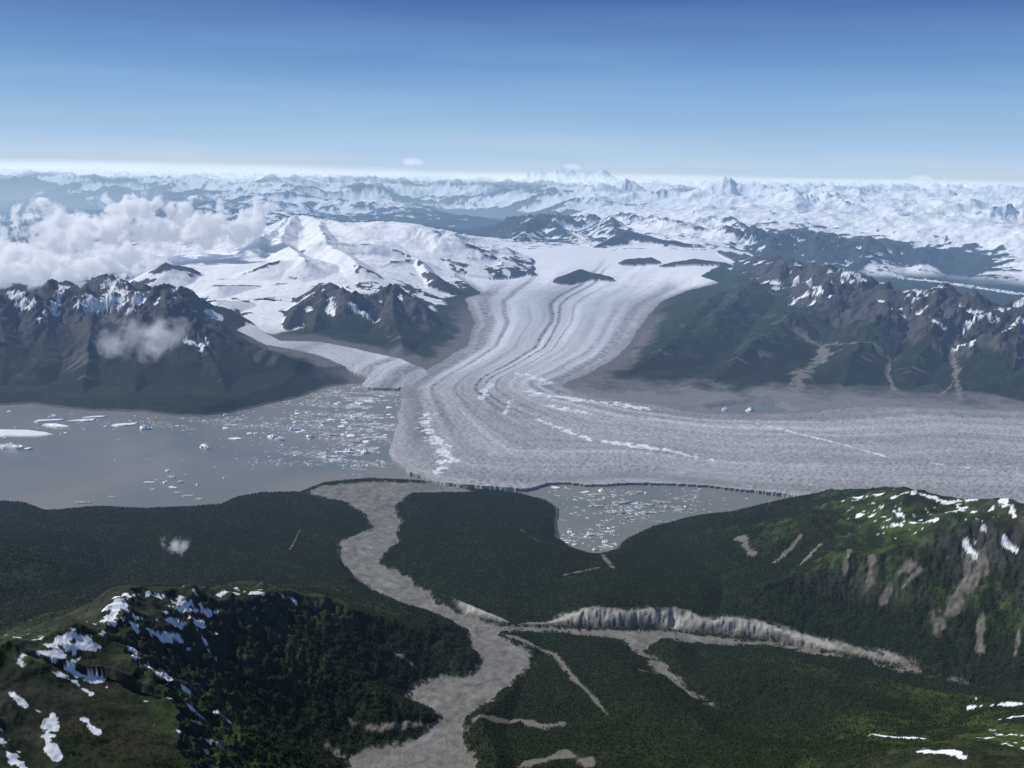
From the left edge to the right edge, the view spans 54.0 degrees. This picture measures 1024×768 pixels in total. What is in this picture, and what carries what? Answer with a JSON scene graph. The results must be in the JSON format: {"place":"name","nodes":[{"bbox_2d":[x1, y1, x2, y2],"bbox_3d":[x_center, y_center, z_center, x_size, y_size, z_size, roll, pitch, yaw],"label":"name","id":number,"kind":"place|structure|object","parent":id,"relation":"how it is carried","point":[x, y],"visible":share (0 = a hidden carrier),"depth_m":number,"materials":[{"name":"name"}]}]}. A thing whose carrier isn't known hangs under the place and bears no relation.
{"place":"outdoors","nodes":[
{"label":"outdoors","id":0,"kind":"place"},
{"bbox_2d":[0,384,423,509],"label":"lake","id":1,"kind":"structure","parent":0,"point":[57,470],"depth_m":10.69,"materials":[{"name":"liquid"}]},
{"bbox_2d":[0,443,14,448],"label":"iceberg","id":2,"kind":"object","parent":1,"relation":"on","point":[5,445],"visible":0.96,"depth_m":10.80,"materials":[{"name":"white ice"}]},
{"bbox_2d":[12,444,32,449],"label":"iceberg","id":3,"kind":"object","parent":1,"relation":"on","point":[19,447],"visible":1,"depth_m":10.76,"materials":[{"name":"white ice"}]},
{"bbox_2d":[0,429,51,436],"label":"iceberg","id":4,"kind":"object","parent":1,"relation":"on","point":[15,433],"visible":1,"depth_m":11.36,"materials":[{"name":"white ice"}]},
{"bbox_2d":[34,419,64,422],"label":"iceberg","id":5,"kind":"object","parent":1,"relation":"on","point":[46,420],"visible":1,"depth_m":11.96,"materials":[{"name":"white ice"}]},
{"bbox_2d":[47,414,56,418],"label":"iceberg","id":6,"kind":"object","parent":1,"relation":"on","point":[52,416],"visible":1,"depth_m":12.11,"materials":[{"name":"white ice"}]},
{"bbox_2d":[43,423,69,427],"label":"iceberg","id":7,"kind":"object","parent":1,"relation":"on","point":[54,425],"visible":1,"depth_m":11.73,"materials":[{"name":"white ice"}]},
{"bbox_2d":[66,419,96,421],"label":"iceberg","id":8,"kind":"object","parent":1,"relation":"on","point":[82,420],"visible":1,"depth_m":11.98,"materials":[{"name":"white ice"}]},
{"bbox_2d":[73,501,91,502],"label":"ice floe","id":9,"kind":"object","parent":1,"relation":"on","point":[82,502],"visible":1,"depth_m":9.11,"materials":[{"name":"white ice"}]},
{"bbox_2d":[81,416,106,418],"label":"iceberg","id":10,"kind":"object","parent":1,"relation":"on","point":[93,417],"visible":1,"depth_m":12.17,"materials":[{"name":"white ice"}]},
{"bbox_2d":[112,422,138,425],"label":"iceberg","id":11,"kind":"object","parent":1,"relation":"on","point":[128,424],"visible":1,"depth_m":11.84,"materials":[{"name":"white ice"}]},
{"bbox_2d":[140,424,150,429],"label":"iceberg","id":12,"kind":"object","parent":1,"relation":"on","point":[146,427],"visible":1,"depth_m":11.67,"materials":[{"name":"white ice"}]},
{"bbox_2d":[200,443,210,448],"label":"iceberg","id":13,"kind":"object","parent":1,"relation":"on","point":[202,446],"visible":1,"depth_m":10.95,"materials":[{"name":"white ice"}]},
{"bbox_2d":[267,433,276,438],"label":"iceberg","id":14,"kind":"object","parent":1,"relation":"on","point":[272,436],"visible":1,"depth_m":11.40,"materials":[{"name":"white ice"}]},
{"bbox_2d":[275,436,283,440],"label":"iceberg","id":15,"kind":"object","parent":1,"relation":"on","point":[280,438],"visible":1,"depth_m":11.31,"materials":[{"name":"white ice"}]},
{"bbox_2d":[289,426,299,430],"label":"iceberg","id":16,"kind":"object","parent":1,"relation":"on","point":[295,428],"visible":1,"depth_m":11.76,"materials":[{"name":"white ice"}]},
{"bbox_2d":[318,433,340,435],"bbox_3d":[-2.095,0.584,11.584,0.278,0.016,0.112,-2,12,-14],"label":"ice floe","id":17,"kind":"object","parent":1,"relation":"on","point":[332,434],"visible":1,"depth_m":11.57,"materials":[{"name":"white ice"}]},
{"bbox_2d":[335,451,354,452],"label":"iceberg","id":18,"kind":"object","parent":1,"relation":"on","point":[344,451],"visible":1,"depth_m":10.87,"materials":[{"name":"white ice"}]},
{"bbox_2d":[343,423,357,425],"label":"ice floe","id":19,"kind":"object","parent":1,"relation":"on","point":[347,424],"visible":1,"depth_m":12.05,"materials":[{"name":"white ice"}]},
{"bbox_2d":[341,439,360,442],"bbox_3d":[-1.818,0.638,11.355,0.245,0.015,0.158,1,12,0],"label":"ice floe","id":20,"kind":"object","parent":1,"relation":"on","point":[352,440],"visible":1,"depth_m":11.33,"materials":[{"name":"white ice"}]},
{"bbox_2d":[41,385,747,549],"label":"brash ice","id":21,"kind":"structure","parent":1,"relation":"on","point":[369,417],"depth_m":11.62,"materials":[{"name":"white ice"}]},
{"bbox_2d":[0,458,1023,767],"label":"hills","id":22,"kind":"structure","parent":0,"point":[114,642],"depth_m":5.99,"materials":[{"name":"green plant"}]},
{"bbox_2d":[0,477,1023,767],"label":"conifer forest","id":23,"kind":"object","parent":22,"relation":"on","point":[14,535],"visible":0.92,"depth_m":6.68,"materials":[{"name":"green plant"}]},
{"bbox_2d":[0,215,1023,458],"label":"mountains","id":24,"kind":"structure","parent":0,"point":[794,320],"depth_m":16.64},
{"bbox_2d":[0,165,1023,246],"bbox_3d":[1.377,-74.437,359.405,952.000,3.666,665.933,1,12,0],"label":"distant mountains","id":25,"kind":"structure","parent":0,"point":[52,201],"depth_m":59.05,"materials":[{"name":"white snow"}]},
{"bbox_2d":[0,0,1023,183],"label":"sky","id":26,"kind":"structure","parent":0,"point":[863,90],"materials":[{"name":"blue"}]},
{"bbox_2d":[311,480,901,767],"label":"river bed","id":27,"kind":"object","parent":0,"point":[455,701],"visible":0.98,"depth_m":6.53,"materials":[{"name":"grey gravel"}]},
{"bbox_2d":[237,245,1023,502],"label":"glacier","id":28,"kind":"object","parent":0,"point":[495,403],"visible":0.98,"depth_m":12.22,"materials":[{"name":"white ice"}]},
{"bbox_2d":[499,485,784,552],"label":"lake","id":29,"kind":"structure","parent":0,"point":[721,500],"depth_m":9.32,"materials":[{"name":"liquid"}]},
{"bbox_2d":[587,504,605,506],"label":"ice floe","id":30,"kind":"object","parent":29,"relation":"on","point":[594,505],"visible":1,"depth_m":9.28,"materials":[{"name":"white ice"}]},
{"bbox_2d":[588,493,609,495],"bbox_3d":[0.833,1.057,9.601,0.219,0.013,0.084,1,12,0],"label":"ice floe","id":31,"kind":"object","parent":29,"relation":"on","point":[598,494],"visible":1,"depth_m":9.59,"materials":[{"name":"white ice"}]},
{"bbox_2d":[600,510,624,513],"bbox_3d":[0.909,1.161,9.111,0.244,0.015,0.089,1,12,0],"label":"ice floe","id":32,"kind":"object","parent":29,"relation":"on","point":[611,512],"visible":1,"depth_m":9.09,"materials":[{"name":"white ice"}]},
{"bbox_2d":[607,500,631,504],"bbox_3d":[1.005,1.105,9.383,0.267,0.015,0.095,-1,12,-9],"label":"ice floe","id":33,"kind":"object","parent":29,"relation":"on","point":[621,502],"visible":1,"depth_m":9.37,"materials":[{"name":"white ice"}]},
{"bbox_2d":[627,491,643,493],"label":"ice floe","id":34,"kind":"object","parent":29,"relation":"on","point":[636,492],"visible":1,"depth_m":9.69,"materials":[{"name":"white ice"}]},
{"bbox_2d":[636,503,653,505],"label":"ice floe","id":35,"kind":"object","parent":29,"relation":"on","point":[647,504],"visible":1,"depth_m":9.33,"materials":[{"name":"white ice"}]},
{"bbox_2d":[640,511,660,513],"bbox_3d":[1.261,1.165,9.129,0.204,0.013,0.077,1,12,0],"label":"ice floe","id":36,"kind":"object","parent":29,"relation":"on","point":[649,512],"visible":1,"depth_m":9.12,"materials":[{"name":"white ice"}]},
{"bbox_2d":[652,500,672,502],"bbox_3d":[1.410,1.105,9.430,0.204,0.011,0.079,1,12,0],"label":"ice floe","id":37,"kind":"object","parent":29,"relation":"on","point":[658,501],"visible":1,"depth_m":9.42,"materials":[{"name":"white ice"}]},
{"bbox_2d":[658,505,681,508],"bbox_3d":[1.462,1.136,9.277,0.237,0.014,0.093,5,12,17],"label":"ice floe","id":38,"kind":"object","parent":29,"relation":"on","point":[670,507],"visible":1,"depth_m":9.27,"materials":[{"name":"white ice"}]},
{"bbox_2d":[710,404,790,412],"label":"lake","id":39,"kind":"structure","parent":0,"point":[740,408],"depth_m":13.26,"materials":[{"name":"liquid"}]},
{"bbox_2d":[745,407,754,411],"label":"iceberg","id":40,"kind":"object","parent":39,"relation":"on","point":[750,409],"visible":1,"depth_m":13.14,"materials":[{"name":"white ice"}]}
]}

